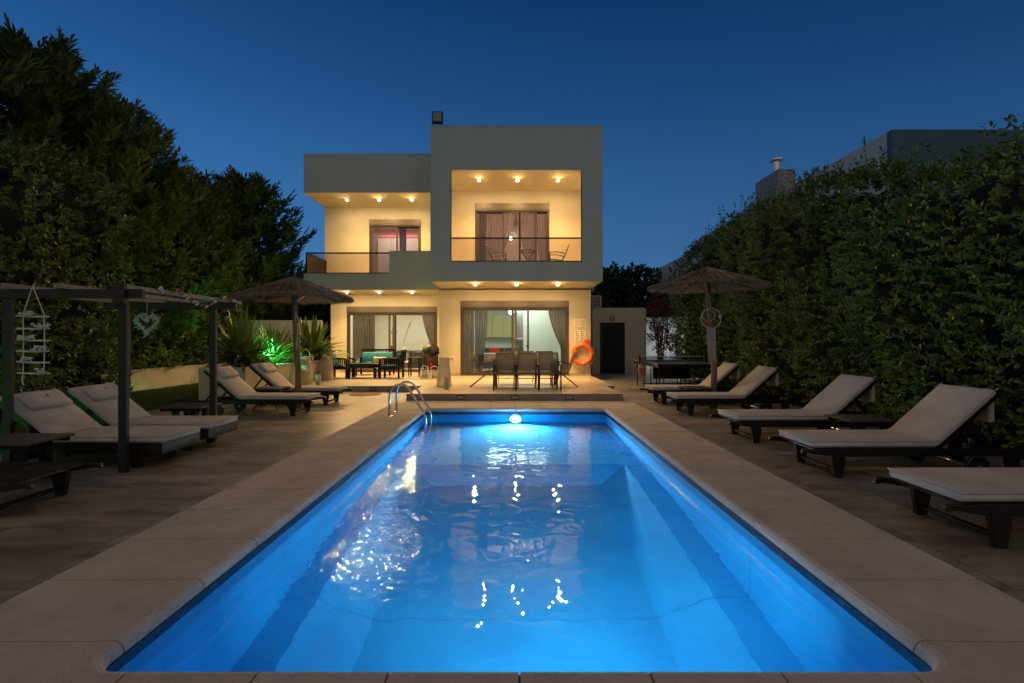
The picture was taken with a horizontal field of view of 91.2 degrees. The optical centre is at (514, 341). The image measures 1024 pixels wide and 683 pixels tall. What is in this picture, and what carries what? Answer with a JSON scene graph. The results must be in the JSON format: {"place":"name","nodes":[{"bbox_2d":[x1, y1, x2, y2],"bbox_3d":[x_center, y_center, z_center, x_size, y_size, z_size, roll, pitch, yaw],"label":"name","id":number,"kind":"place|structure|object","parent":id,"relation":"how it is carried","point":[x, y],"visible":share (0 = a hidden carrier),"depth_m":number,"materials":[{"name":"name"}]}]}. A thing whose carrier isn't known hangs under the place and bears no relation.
{"place":"outdoors","nodes":[
{"label":"outdoors","id":0,"kind":"place"},
{"bbox_2d":[0,383,198,432],"bbox_3d":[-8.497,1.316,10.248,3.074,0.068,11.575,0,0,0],"label":"grass","id":1,"kind":"structure","parent":0,"point":[182,389],"depth_m":11.90,"materials":[{"name":"plant"}]},
{"bbox_2d":[0,115,138,413],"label":"hedge","id":2,"kind":"object","parent":1,"relation":"on","point":[52,229],"visible":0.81,"depth_m":9.66,"materials":[{"name":"green plant"}]},
{"bbox_2d":[349,392,380,395],"bbox_3d":[-3.750,1.333,12.600,0.760,0.014,0.760,0,0,0],"label":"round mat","id":3,"kind":"object","parent":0,"point":[364,394],"visible":1,"depth_m":12.44,"materials":[{"name":"brown"}]},
{"bbox_2d":[378,235,417,272],"bbox_3d":[-4.605,-3.290,21.540,2.390,2.420,0.520,0,0,0],"label":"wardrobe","id":4,"kind":"object","parent":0,"point":[386,243],"visible":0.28,"depth_m":21.30,"materials":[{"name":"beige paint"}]},
{"bbox_2d":[401,321,429,349],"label":"staircase","id":5,"kind":"structure","parent":0,"point":[420,345],"depth_m":22.90,"materials":[{"name":"beige stone"}]},
{"bbox_2d":[303,125,603,375],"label":"house","id":6,"kind":"structure","parent":0,"point":[441,271],"depth_m":17.14,"materials":[{"name":"beige paint"}]},
{"bbox_2d":[353,315,374,368],"bbox_3d":[-5.810,0.030,19.340,0.860,2.220,0.094,0,0,0],"label":"curtain","id":7,"kind":"object","parent":6,"relation":"hanging from","point":[363,331],"visible":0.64,"depth_m":19.34,"materials":[{"name":"fabric"}]},
{"bbox_2d":[399,229,405,250],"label":"curtain","id":8,"kind":"object","parent":6,"relation":"hanging from","point":[402,239],"visible":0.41,"depth_m":19.34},
{"bbox_2d":[396,350,431,367],"bbox_3d":[-4.000,0.723,20.450,1.600,0.720,0.900,0,0,0],"label":"indoor sofa","id":9,"kind":"object","parent":6,"relation":"on","point":[414,361],"visible":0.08,"depth_m":20.00,"materials":[{"name":"grey"}]},
{"bbox_2d":[422,315,433,359],"bbox_3d":[-3.290,0.030,19.300,0.520,2.220,0.094,0,0,0],"label":"curtain","id":10,"kind":"object","parent":6,"relation":"hanging from","point":[428,321],"visible":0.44,"depth_m":19.30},
{"bbox_2d":[432,111,442,124],"bbox_3d":[-2.330,-6.720,15.203,0.330,0.460,0.114,0,0,0],"label":"chimney","id":11,"kind":"object","parent":6,"relation":"on","point":[437,117],"visible":1,"depth_m":15.15,"materials":[{"name":"concrete"}]},
{"bbox_2d":[464,311,473,371],"bbox_3d":[-1.585,0.000,17.500,0.370,2.280,0.093,0,0,0],"label":"curtain","id":12,"kind":"object","parent":6,"relation":"hanging from","point":[468,339],"visible":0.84,"depth_m":17.50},
{"bbox_2d":[475,311,487,371],"bbox_3d":[-1.150,0.000,17.540,0.460,2.280,0.094,0,0,0],"label":"curtain","id":13,"kind":"object","parent":6,"relation":"hanging from","point":[481,319],"visible":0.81,"depth_m":17.54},
{"bbox_2d":[479,214,485,260],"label":"curtain","id":14,"kind":"object","parent":6,"relation":"hanging from","point":[482,233],"visible":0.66,"depth_m":17.52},
{"bbox_2d":[489,348,499,369],"bbox_3d":[-0.750,0.723,18.655,0.401,0.921,0.410,0,0,0],"label":"red chair","id":15,"kind":"object","parent":6,"relation":"on","point":[493,350],"visible":0.18,"depth_m":18.83,"materials":[{"name":"red plastic"}]},
{"bbox_2d":[486,244,506,260],"bbox_3d":[-0.600,-2.604,15.950,0.698,0.910,0.566,0,0,0],"label":"dining chair","id":16,"kind":"object","parent":6,"relation":"on","point":[505,259],"visible":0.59,"depth_m":15.70,"materials":[{"name":"brown"}]},
{"bbox_2d":[486,214,514,260],"bbox_3d":[-0.480,-3.345,17.560,1.000,2.270,0.093,0,0,0],"label":"curtain","id":17,"kind":"object","parent":6,"relation":"hanging from","point":[493,225],"visible":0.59,"depth_m":17.56,"materials":[{"name":"fabric"}]},
{"bbox_2d":[483,311,522,367],"bbox_3d":[-0.400,-0.117,21.690,2.240,2.600,0.540,0,0,0],"label":"kitchen cabinet","id":18,"kind":"object","parent":6,"relation":"on","point":[498,326],"visible":0.38,"depth_m":21.60,"materials":[{"name":"beige paint"}]},
{"bbox_2d":[517,214,534,260],"bbox_3d":[0.410,-3.345,17.560,0.620,2.270,0.094,0,0,0],"label":"curtain","id":19,"kind":"object","parent":6,"relation":"hanging from","point":[527,225],"visible":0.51,"depth_m":17.56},
{"bbox_2d":[518,249,537,260],"bbox_3d":[0.430,-2.512,15.950,0.628,0.720,0.628,0,0,0],"label":"balcony table","id":20,"kind":"object","parent":6,"relation":"on","point":[523,251],"visible":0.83,"depth_m":15.89,"materials":[{"name":"brown"}]},
{"bbox_2d":[537,214,545,260],"bbox_3d":[0.920,-3.345,17.530,0.360,2.270,0.093,0,0,0],"label":"curtain","id":21,"kind":"object","parent":6,"relation":"hanging from","point":[541,227],"visible":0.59,"depth_m":17.53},
{"bbox_2d":[548,311,564,370],"bbox_3d":[1.490,0.000,17.500,0.620,2.280,0.094,0,0,0],"label":"curtain","id":22,"kind":"object","parent":6,"relation":"hanging from","point":[557,319],"visible":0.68,"depth_m":17.50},
{"bbox_2d":[548,243,569,260],"bbox_3d":[1.440,-2.604,15.950,0.698,0.910,0.566,0,0,0],"label":"dining chair","id":23,"kind":"object","parent":6,"relation":"on","point":[549,259],"visible":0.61,"depth_m":15.70,"materials":[{"name":"brown"}]},
{"bbox_2d":[575,330,584,340],"bbox_3d":[2.260,-0.180,17.192,0.330,0.380,0.015,0,0,0],"label":"pool rules board","id":24,"kind":"object","parent":6,"relation":"attached to","point":[579,335],"visible":1,"depth_m":17.19,"materials":[{"name":"beige paper"}]},
{"bbox_2d":[574,319,585,326],"bbox_3d":[2.255,-0.625,17.192,0.430,0.270,0.015,0,0,0],"label":"notice board","id":25,"kind":"object","parent":6,"relation":"attached to","point":[579,322],"visible":1,"depth_m":17.19,"materials":[{"name":"beige paper"}]},
{"bbox_2d":[570,342,593,366],"bbox_3d":[2.310,0.461,17.115,0.826,0.828,0.156,0,0,0],"label":"lifebuoy","id":26,"kind":"object","parent":6,"relation":"attached to","point":[590,357],"visible":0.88,"depth_m":17.05,"materials":[{"name":"orange"}]},
{"bbox_3d":[-0.850,0.813,17.950,0.840,0.740,0.700,0,0,0],"label":"indoor table","id":27,"kind":"object","parent":6,"relation":"on","visible":0},
{"bbox_2d":[480,353,494,361],"bbox_3d":[-0.850,0.609,17.952,0.978,0.348,0.836,0,0,0],"label":"tablecloth","id":28,"kind":"object","parent":27,"relation":"on","point":[489,356],"visible":0.32,"depth_m":17.57,"materials":[{"name":"white fabric"}]},
{"bbox_2d":[294,372,621,393],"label":"terrace floor","id":29,"kind":"structure","parent":0,"point":[584,384],"depth_m":13.65,"materials":[{"name":"tile"}]},
{"bbox_2d":[301,348,312,384],"bbox_3d":[-5.720,0.690,13.720,0.421,0.986,0.421,0,0,0],"label":"woven lantern","id":30,"kind":"object","parent":29,"relation":"on","point":[306,367],"visible":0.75,"depth_m":13.61,"materials":[{"name":"wicker"}]},
{"bbox_2d":[316,375,320,384],"bbox_3d":[-5.280,1.048,13.500,0.140,0.274,0.140,0,0,0],"label":"candle holder","id":31,"kind":"object","parent":29,"relation":"on","point":[318,379],"visible":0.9,"depth_m":13.44,"materials":[{"name":"glass"}]},
{"bbox_2d":[320,349,333,379],"bbox_3d":[-5.720,0.700,15.300,0.421,0.966,0.421,0,0,0],"label":"woven lantern","id":32,"kind":"object","parent":29,"relation":"on","point":[326,375],"visible":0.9,"depth_m":15.16,"materials":[{"name":"wicker"}]},
{"bbox_2d":[324,352,354,377],"bbox_3d":[-5.661,0.731,16.220,0.821,0.904,0.710,0,0,0],"label":"armchair","id":33,"kind":"object","parent":29,"relation":"on","point":[345,367],"visible":0.56,"depth_m":15.91,"materials":[{"name":"brown wood"}]},
{"bbox_2d":[348,363,381,377],"bbox_3d":[-4.870,0.953,16.280,0.960,0.460,0.640,0,0,0],"label":"coffee table","id":34,"kind":"object","parent":29,"relation":"on","point":[353,366],"visible":0.84,"depth_m":16.00,"materials":[{"name":"brown wood"}]},
{"bbox_2d":[354,349,394,374],"bbox_3d":[-4.870,0.731,17.581,1.250,0.904,0.821,0,0,0],"label":"garden sofa","id":35,"kind":"object","parent":29,"relation":"on","point":[367,356],"visible":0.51,"depth_m":17.77,"materials":[{"name":"fabric"}]},
{"bbox_2d":[377,350,406,377],"bbox_3d":[-3.939,0.731,16.220,0.821,0.904,0.710,0,0,0],"label":"armchair","id":36,"kind":"object","parent":29,"relation":"on","point":[398,365],"visible":1,"depth_m":15.90,"materials":[{"name":"brown wood"}]},
{"bbox_2d":[408,357,421,376],"bbox_3d":[-3.350,0.868,16.900,0.400,0.630,0.400,0,0,0],"label":"side stand","id":37,"kind":"object","parent":29,"relation":"on","point":[410,365],"visible":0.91,"depth_m":16.73,"materials":[{"name":"brown wood"}]},
{"bbox_2d":[420,366,428,378],"bbox_3d":[-2.800,0.973,15.650,0.235,0.414,0.230,0,0,0],"label":"lantern","id":38,"kind":"object","parent":29,"relation":"on","point":[424,375],"visible":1,"depth_m":15.64,"materials":[{"name":"white"}]},
{"bbox_2d":[413,342,438,371],"bbox_3d":[-3.078,0.614,17.620,0.926,1.139,0.630,0,0,0],"label":"barbecue","id":39,"kind":"object","parent":29,"relation":"on","point":[430,350],"visible":0.88,"depth_m":17.42,"materials":[{"name":"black metal"}]},
{"bbox_2d":[428,360,434,370],"bbox_3d":[-2.900,0.858,17.600,0.300,0.390,0.300,0,0,0],"label":"gas bottle","id":40,"kind":"object","parent":39,"relation":"on","point":[431,363],"visible":0.72,"depth_m":17.48,"materials":[{"name":"red"}]},
{"bbox_2d":[430,366,438,378],"bbox_3d":[-2.500,0.973,15.650,0.235,0.414,0.230,0,0,0],"label":"lantern","id":41,"kind":"object","parent":29,"relation":"on","point":[433,375],"visible":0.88,"depth_m":15.61,"materials":[{"name":"white"}]},
{"bbox_2d":[436,349,451,386],"bbox_3d":[-1.830,0.690,13.050,0.421,0.986,0.421,0,0,0],"label":"woven lantern","id":42,"kind":"object","parent":29,"relation":"on","point":[447,360],"visible":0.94,"depth_m":12.94,"materials":[{"name":"wicker"}]},
{"bbox_2d":[444,377,449,388],"bbox_3d":[-1.660,1.038,12.320,0.140,0.294,0.140,0,0,0],"label":"candle holder","id":43,"kind":"object","parent":29,"relation":"on","point":[446,383],"visible":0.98,"depth_m":12.26,"materials":[{"name":"wicker"}]},
{"bbox_2d":[470,352,496,386],"bbox_3d":[-0.800,0.739,13.050,0.698,0.910,0.566,0,0,0],"label":"dining chair","id":44,"kind":"object","parent":29,"relation":"on","point":[478,366],"visible":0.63,"depth_m":12.81,"materials":[{"name":"brown"}]},
{"bbox_2d":[493,352,515,389],"bbox_3d":[-0.230,0.739,12.350,0.566,0.910,0.698,0,0,0],"label":"dining chair","id":45,"kind":"object","parent":29,"relation":"on","point":[504,363],"visible":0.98,"depth_m":12.51,"materials":[{"name":"brown"}]},
{"bbox_2d":[516,352,538,389],"bbox_3d":[0.310,0.739,12.350,0.566,0.910,0.698,0,0,0],"label":"dining chair","id":46,"kind":"object","parent":29,"relation":"on","point":[527,363],"visible":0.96,"depth_m":12.51,"materials":[{"name":"brown"}]},
{"bbox_2d":[538,352,561,389],"bbox_3d":[0.850,0.739,12.350,0.566,0.910,0.698,0,0,0],"label":"dining chair","id":47,"kind":"object","parent":29,"relation":"on","point":[549,363],"visible":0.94,"depth_m":12.51,"materials":[{"name":"brown"}]},
{"bbox_2d":[550,352,577,386],"bbox_3d":[1.300,0.739,13.100,0.698,0.910,0.566,0,0,0],"label":"dining chair","id":48,"kind":"object","parent":29,"relation":"on","point":[570,363],"visible":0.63,"depth_m":12.87,"materials":[{"name":"brown"}]},
{"bbox_2d":[0,370,1023,603],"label":"deck","id":49,"kind":"structure","parent":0,"point":[94,511],"depth_m":4.62,"materials":[{"name":"stone"}]},
{"bbox_2d":[0,433,74,478],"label":"side table","id":50,"kind":"object","parent":49,"relation":"on","point":[17,444],"visible":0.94,"depth_m":4.81,"materials":[{"name":"brown wood"}]},
{"bbox_2d":[0,462,103,509],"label":"sun lounger","id":51,"kind":"object","parent":49,"relation":"on","point":[16,475],"visible":1,"depth_m":4.17,"materials":[{"name":"brown wood"}]},
{"bbox_2d":[0,388,201,467],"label":"sun lounger","id":52,"kind":"object","parent":49,"relation":"on","point":[53,410],"visible":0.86,"depth_m":5.35,"materials":[{"name":"fabric"}]},
{"bbox_2d":[0,282,240,472],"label":"pergola","id":53,"kind":"object","parent":49,"relation":"on","point":[119,296],"visible":0.86,"depth_m":5.10,"materials":[{"name":"brown wood"}]},
{"bbox_2d":[16,282,49,384],"bbox_3d":[-4.833,-0.074,5.026,0.345,1.036,0.076,0,0,0],"label":"driftwood hanger","id":54,"kind":"object","parent":53,"relation":"hanging from","point":[39,326],"visible":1,"depth_m":5.03,"materials":[{"name":"grey"}]},
{"bbox_2d":[133,312,159,337],"bbox_3d":[-4.835,-0.286,6.590,0.358,0.498,0.082,0,0,0],"label":"heart wreath","id":55,"kind":"object","parent":53,"relation":"hanging from","point":[145,319],"visible":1,"depth_m":6.58,"materials":[{"name":"grey"}]},
{"bbox_2d":[158,286,235,307],"bbox_3d":[-3.952,-0.521,6.332,0.050,0.201,1.500,0,0,0],"label":"flower garland","id":56,"kind":"object","parent":53,"relation":"attached to","point":[160,288],"visible":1,"depth_m":6.13,"materials":[{"name":"pink"}]},
{"bbox_2d":[61,382,238,450],"bbox_3d":[-4.692,0.944,6.400,1.996,0.793,0.656,0,0,0],"label":"sun lounger","id":57,"kind":"object","parent":49,"relation":"on","point":[98,403],"visible":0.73,"depth_m":6.21,"materials":[{"name":"fabric"}]},
{"bbox_2d":[157,403,221,415],"bbox_3d":[-4.700,1.133,7.280,0.620,0.415,0.514,0,0,0],"label":"side table","id":58,"kind":"object","parent":49,"relation":"on","point":[190,409],"visible":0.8,"depth_m":7.12,"materials":[{"name":"brown wood"}]},
{"bbox_2d":[190,365,326,415],"bbox_3d":[-4.681,0.897,9.250,2.198,0.886,0.790,0,0,0],"label":"sun lounger","id":59,"kind":"object","parent":49,"relation":"on","point":[236,388],"visible":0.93,"depth_m":8.97,"materials":[{"name":"fabric"}]},
{"bbox_2d":[199,359,325,399],"bbox_3d":[-6.520,0.990,13.685,1.040,0.800,5.030,0,0,0],"label":"planter","id":60,"kind":"object","parent":49,"relation":"on","point":[250,377],"visible":0.23,"depth_m":11.53,"materials":[{"name":"paint"}]},
{"bbox_2d":[180,306,290,373],"bbox_3d":[-6.363,-0.019,12.010,2.445,1.658,2.507,0,0,36],"label":"strap leaf plant","id":61,"kind":"object","parent":60,"relation":"in","point":[240,349],"visible":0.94,"depth_m":11.73,"materials":[{"name":"green plant"}]},
{"bbox_2d":[252,322,312,365],"bbox_3d":[-6.564,0.120,13.350,2.219,1.345,2.204,0,0,0],"label":"strap leaf plant","id":62,"kind":"object","parent":60,"relation":"in","point":[265,334],"visible":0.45,"depth_m":13.21,"materials":[{"name":"green plant"}]},
{"bbox_2d":[279,333,323,366],"bbox_3d":[-6.342,0.212,14.380,1.653,1.151,1.478,0,0,34],"label":"strap leaf plant","id":63,"kind":"object","parent":60,"relation":"in","point":[292,347],"visible":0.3,"depth_m":14.40,"materials":[{"name":"green plant"}]},
{"bbox_2d":[280,314,351,365],"bbox_3d":[-6.316,-0.022,15.510,2.689,1.631,2.650,0,0,0],"label":"strap leaf plant","id":64,"kind":"object","parent":60,"relation":"in","point":[316,339],"visible":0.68,"depth_m":15.30,"materials":[{"name":"green plant"}]},
{"bbox_2d":[252,386,290,409],"bbox_3d":[-4.850,1.137,10.000,0.560,0.423,0.506,0,0,0],"label":"side table","id":65,"kind":"object","parent":49,"relation":"on","point":[269,389],"visible":0.84,"depth_m":9.78,"materials":[{"name":"brown wood"}]},
{"bbox_2d":[227,276,353,408],"bbox_3d":[-4.400,0.023,10.000,2.304,2.636,2.297,0,0,0],"label":"thatched parasol","id":66,"kind":"object","parent":49,"relation":"on","point":[294,290],"visible":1,"depth_m":9.93,"materials":[{"name":"brown wood"}]},
{"bbox_2d":[294,312,298,350],"bbox_3d":[-4.298,-0.196,9.889,0.140,0.773,0.049,0,0,12],"label":"starfish ornament","id":67,"kind":"object","parent":66,"relation":"hanging from","point":[296,322],"visible":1,"depth_m":9.88,"materials":[{"name":"beige wicker"}]},
{"bbox_2d":[249,362,352,404],"bbox_3d":[-4.681,0.897,10.800,2.198,0.886,0.790,0,0,0],"label":"sun lounger","id":68,"kind":"object","parent":49,"relation":"on","point":[268,373],"visible":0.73,"depth_m":10.56,"materials":[{"name":"fabric"}]},
{"bbox_2d":[344,386,622,400],"bbox_3d":[-2.135,1.264,14.223,9.530,0.153,5.955,0,0,0],"label":"terrace step","id":69,"kind":"object","parent":49,"relation":"on","point":[524,397],"visible":0.43,"depth_m":11.24,"materials":[{"name":"stone"}]},
{"bbox_2d":[405,401,623,401],"bbox_3d":[0.005,1.336,11.076,4.850,0.001,0.348,0,0,0],"label":"coping strip","id":70,"kind":"object","parent":49,"relation":"on","point":[517,401],"visible":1,"depth_m":11.08,"materials":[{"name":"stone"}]},
{"bbox_2d":[593,308,645,373],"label":"garden shed","id":71,"kind":"structure","parent":49,"relation":"on","point":[619,341],"depth_m":20.50,"materials":[{"name":"paint"}]},
{"bbox_2d":[593,295,600,307],"bbox_3d":[3.450,-1.635,21.348,0.400,0.550,0.704,0,0,0],"label":"air conditioner","id":72,"kind":"object","parent":71,"relation":"on","point":[596,301],"visible":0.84,"depth_m":21.00,"materials":[{"name":"grey"}]},
{"bbox_2d":[602,324,622,372],"bbox_3d":[4.010,0.325,20.550,0.860,2.010,0.061,0,0,0],"label":"louvred door","id":73,"kind":"structure","parent":71,"relation":"in","point":[612,334],"depth_m":20.54,"materials":[{"name":"grey"}]},
{"bbox_2d":[644,293,680,359],"bbox_3d":[5.517,-0.448,18.740,1.462,3.582,1.611,0,0,0],"label":"red leaf shrub","id":74,"kind":"object","parent":49,"relation":"on","point":[658,328],"visible":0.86,"depth_m":18.59,"materials":[{"name":"brown plant"}]},
{"bbox_2d":[646,317,688,369],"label":"boundary wall","id":75,"kind":"structure","parent":49,"relation":"on","point":[649,351],"depth_m":23.50,"materials":[{"name":"white paint"}]},
{"bbox_2d":[632,356,717,387],"bbox_3d":[4.400,0.877,14.100,1.800,0.925,2.740,0,0,0],"label":"table tennis","id":76,"kind":"object","parent":49,"relation":"on","point":[672,369],"visible":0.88,"depth_m":14.05,"materials":[{"name":"black"}]},
{"bbox_2d":[637,364,645,378],"bbox_3d":[3.550,0.851,14.000,0.231,0.427,0.129,0,0,0],"label":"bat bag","id":77,"kind":"object","parent":76,"relation":"hanging from","point":[642,372],"visible":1,"depth_m":13.98,"materials":[{"name":"red fabric"}]},
{"bbox_2d":[639,361,739,404],"bbox_3d":[3.911,0.897,10.950,2.198,0.886,0.790,0,0,0],"label":"sun lounger","id":78,"kind":"object","parent":49,"relation":"on","point":[725,370],"visible":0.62,"depth_m":10.75,"materials":[{"name":"fabric"}]},
{"bbox_2d":[678,386,713,408],"bbox_3d":[3.660,1.137,10.120,0.560,0.423,0.506,0,0,0],"label":"side table","id":79,"kind":"object","parent":49,"relation":"on","point":[698,388],"visible":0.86,"depth_m":9.90,"materials":[{"name":"brown wood"}]},
{"bbox_2d":[647,267,771,407],"bbox_3d":[3.898,-0.082,10.139,2.365,2.846,2.367,0,0,0],"label":"thatched parasol","id":80,"kind":"object","parent":49,"relation":"on","point":[707,280],"visible":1,"depth_m":10.09,"materials":[{"name":"brown wood"}]},
{"bbox_2d":[701,293,721,363],"bbox_3d":[3.932,-0.256,10.017,0.422,1.410,0.097,0,0,0],"label":"dream catcher","id":81,"kind":"object","parent":80,"relation":"hanging from","point":[711,339],"visible":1,"depth_m":10.01,"materials":[{"name":"beige wicker"}]},
{"bbox_2d":[660,365,791,414],"bbox_3d":[3.911,0.897,9.360,2.198,0.886,0.790,0,0,0],"label":"sun lounger","id":82,"kind":"object","parent":49,"relation":"on","point":[748,387],"visible":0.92,"depth_m":9.09,"materials":[{"name":"fabric"}]},
{"bbox_2d":[709,373,895,442],"bbox_3d":[3.911,0.897,6.910,2.198,0.886,0.790,0,0,0],"label":"sun lounger","id":83,"kind":"object","parent":49,"relation":"on","point":[842,393],"visible":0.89,"depth_m":6.66,"materials":[{"name":"fabric"}]},
{"bbox_2d":[652,130,1023,316],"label":"neighbour house","id":84,"kind":"structure","parent":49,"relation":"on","point":[947,143],"depth_m":14.60,"materials":[{"name":"stone"}]},
{"bbox_2d":[824,414,897,429],"bbox_3d":[4.200,1.137,6.100,0.560,0.423,0.506,0,0,0],"label":"side table","id":85,"kind":"object","parent":49,"relation":"on","point":[854,420],"visible":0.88,"depth_m":5.97,"materials":[{"name":"brown wood"}]},
{"bbox_2d":[768,382,1023,477],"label":"sun lounger","id":86,"kind":"object","parent":49,"relation":"on","point":[940,416],"visible":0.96,"depth_m":5.00,"materials":[{"name":"fabric"}]},
{"bbox_2d":[872,467,1023,548],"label":"sun lounger","id":87,"kind":"object","parent":49,"relation":"on","point":[994,496],"visible":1,"depth_m":3.42,"materials":[{"name":"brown wood"}]},
{"bbox_2d":[0,0,1023,306],"label":"sky","id":88,"kind":"structure","parent":0,"point":[694,100],"materials":[{"name":"blue"}]},
{"bbox_2d":[117,415,919,671],"bbox_3d":[0.020,2.303,5.970,3.640,1.675,8.040,0,0,0],"label":"pool basin","id":89,"kind":"object","parent":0,"point":[899,662],"visible":0.16,"depth_m":3.30,"materials":[{"name":"tile"}]},
{"bbox_2d":[508,413,522,418],"bbox_3d":[0.020,1.590,9.953,0.310,0.310,0.030,0,0,0],"label":"pool light","id":90,"kind":"object","parent":89,"relation":"attached to","point":[514,417],"visible":0.38,"depth_m":9.95,"materials":[{"name":"white glass"}]},
{"bbox_2d":[137,419,900,674],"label":"water","id":91,"kind":"structure","parent":89,"relation":"in","point":[520,545],"depth_m":3.21,"materials":[{"name":"liquid"}]},
{"bbox_2d":[106,412,932,671],"bbox_3d":[0.020,1.433,6.003,3.560,0.065,7.935,0,0,0],"label":"pool tile band","id":92,"kind":"object","parent":89,"relation":"attached to","point":[888,640],"visible":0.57,"depth_m":3.20,"materials":[{"name":"tile"}]},
{"bbox_2d":[18,370,1023,594],"bbox_3d":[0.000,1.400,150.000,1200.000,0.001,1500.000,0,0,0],"label":"ground","id":93,"kind":"structure","parent":0,"point":[997,443],"depth_m":7.13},
{"bbox_2d":[0,11,197,356],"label":"cypress tree","id":94,"kind":"object","parent":93,"relation":"on","point":[50,101],"visible":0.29,"depth_m":12.14,"materials":[{"name":"green plant"}]},
{"bbox_2d":[62,91,233,357],"bbox_3d":[-11.907,-2.983,15.044,6.373,8.657,5.934,0,0,0],"label":"cypress tree","id":95,"kind":"object","parent":93,"relation":"on","point":[170,202],"visible":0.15,"depth_m":14.85,"materials":[{"name":"green plant"}]},
{"bbox_2d":[51,170,247,374],"bbox_3d":[-10.535,-1.657,14.616,1.915,5.466,8.288,0,0,0],"label":"hedge","id":96,"kind":"object","parent":93,"relation":"on","point":[150,357],"visible":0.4,"depth_m":15.21,"materials":[{"name":"green plant"}]},
{"bbox_2d":[101,364,224,390],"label":"garden wall","id":97,"kind":"structure","parent":93,"relation":"on","point":[152,378],"depth_m":14.29,"materials":[{"name":"paint"}]},
{"bbox_2d":[132,155,269,324],"bbox_3d":[-12.288,-2.598,17.989,5.956,7.889,5.848,0,0,0],"label":"cypress tree","id":98,"kind":"object","parent":93,"relation":"on","point":[214,201],"visible":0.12,"depth_m":18.13,"materials":[{"name":"green plant"}]},
{"bbox_2d":[206,164,330,319],"bbox_3d":[-11.189,-2.963,21.040,6.626,8.619,6.495,0,0,-45],"label":"cypress tree","id":99,"kind":"object","parent":93,"relation":"on","point":[250,197],"visible":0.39,"depth_m":20.29,"materials":[{"name":"green plant"}]},
{"bbox_2d":[236,320,322,351],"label":"boundary wall","id":100,"kind":"structure","parent":93,"relation":"on","point":[276,324],"depth_m":18.80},
{"bbox_2d":[239,273,330,349],"bbox_3d":[-9.972,-1.101,25.383,12.891,5.194,1.881,0,0,0],"label":"hedge","id":101,"kind":"object","parent":93,"relation":"on","point":[328,318],"visible":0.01,"depth_m":25.27,"materials":[{"name":"green plant"}]},
{"bbox_2d":[106,403,932,682],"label":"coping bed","id":102,"kind":"object","parent":93,"relation":"on","point":[519,679],"visible":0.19,"depth_m":3.26,"materials":[{"name":"grey"}]},
{"bbox_2d":[0,403,1023,682],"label":"pool coping","id":103,"kind":"object","parent":102,"relation":"on","point":[92,619],"visible":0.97,"depth_m":2.81,"materials":[{"name":"stone"}]},
{"bbox_2d":[386,381,431,427],"bbox_3d":[-1.913,1.517,9.190,0.745,1.546,0.650,0,0,0],"label":"pool ladder","id":104,"kind":"object","parent":103,"relation":"attached to","point":[398,385],"visible":0.59,"depth_m":8.91,"materials":[{"name":"silver metal"}]},
{"bbox_2d":[593,261,642,307],"bbox_3d":[6.776,-2.122,36.002,5.026,6.936,5.502,0,0,0],"label":"distant tree","id":105,"kind":"object","parent":93,"relation":"on","point":[617,285],"visible":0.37,"depth_m":34.12,"materials":[{"name":"green plant"}]},
{"bbox_2d":[610,261,670,307],"bbox_3d":[10.445,-2.289,38.349,6.456,7.270,7.096,0,0,0],"label":"distant tree","id":106,"kind":"object","parent":93,"relation":"on","point":[639,286],"visible":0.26,"depth_m":36.84,"materials":[{"name":"green plant"}]},
{"bbox_2d":[600,293,680,316],"bbox_3d":[10.962,-0.902,33.416,19.072,4.880,2.210,0,0,0],"label":"hedge","id":107,"kind":"object","parent":93,"relation":"on","point":[634,303],"visible":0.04,"depth_m":33.38,"materials":[{"name":"plant"}]},
{"bbox_2d":[668,114,1023,456],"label":"hedge","id":108,"kind":"object","parent":93,"relation":"on","point":[907,291],"visible":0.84,"depth_m":7.96,"materials":[{"name":"green plant"}]},
{"bbox_2d":[523,311,560,370],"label":"partition wall","id":109,"kind":"structure","parent":0,"point":[542,336],"depth_m":19.60,"materials":[{"name":"white"}]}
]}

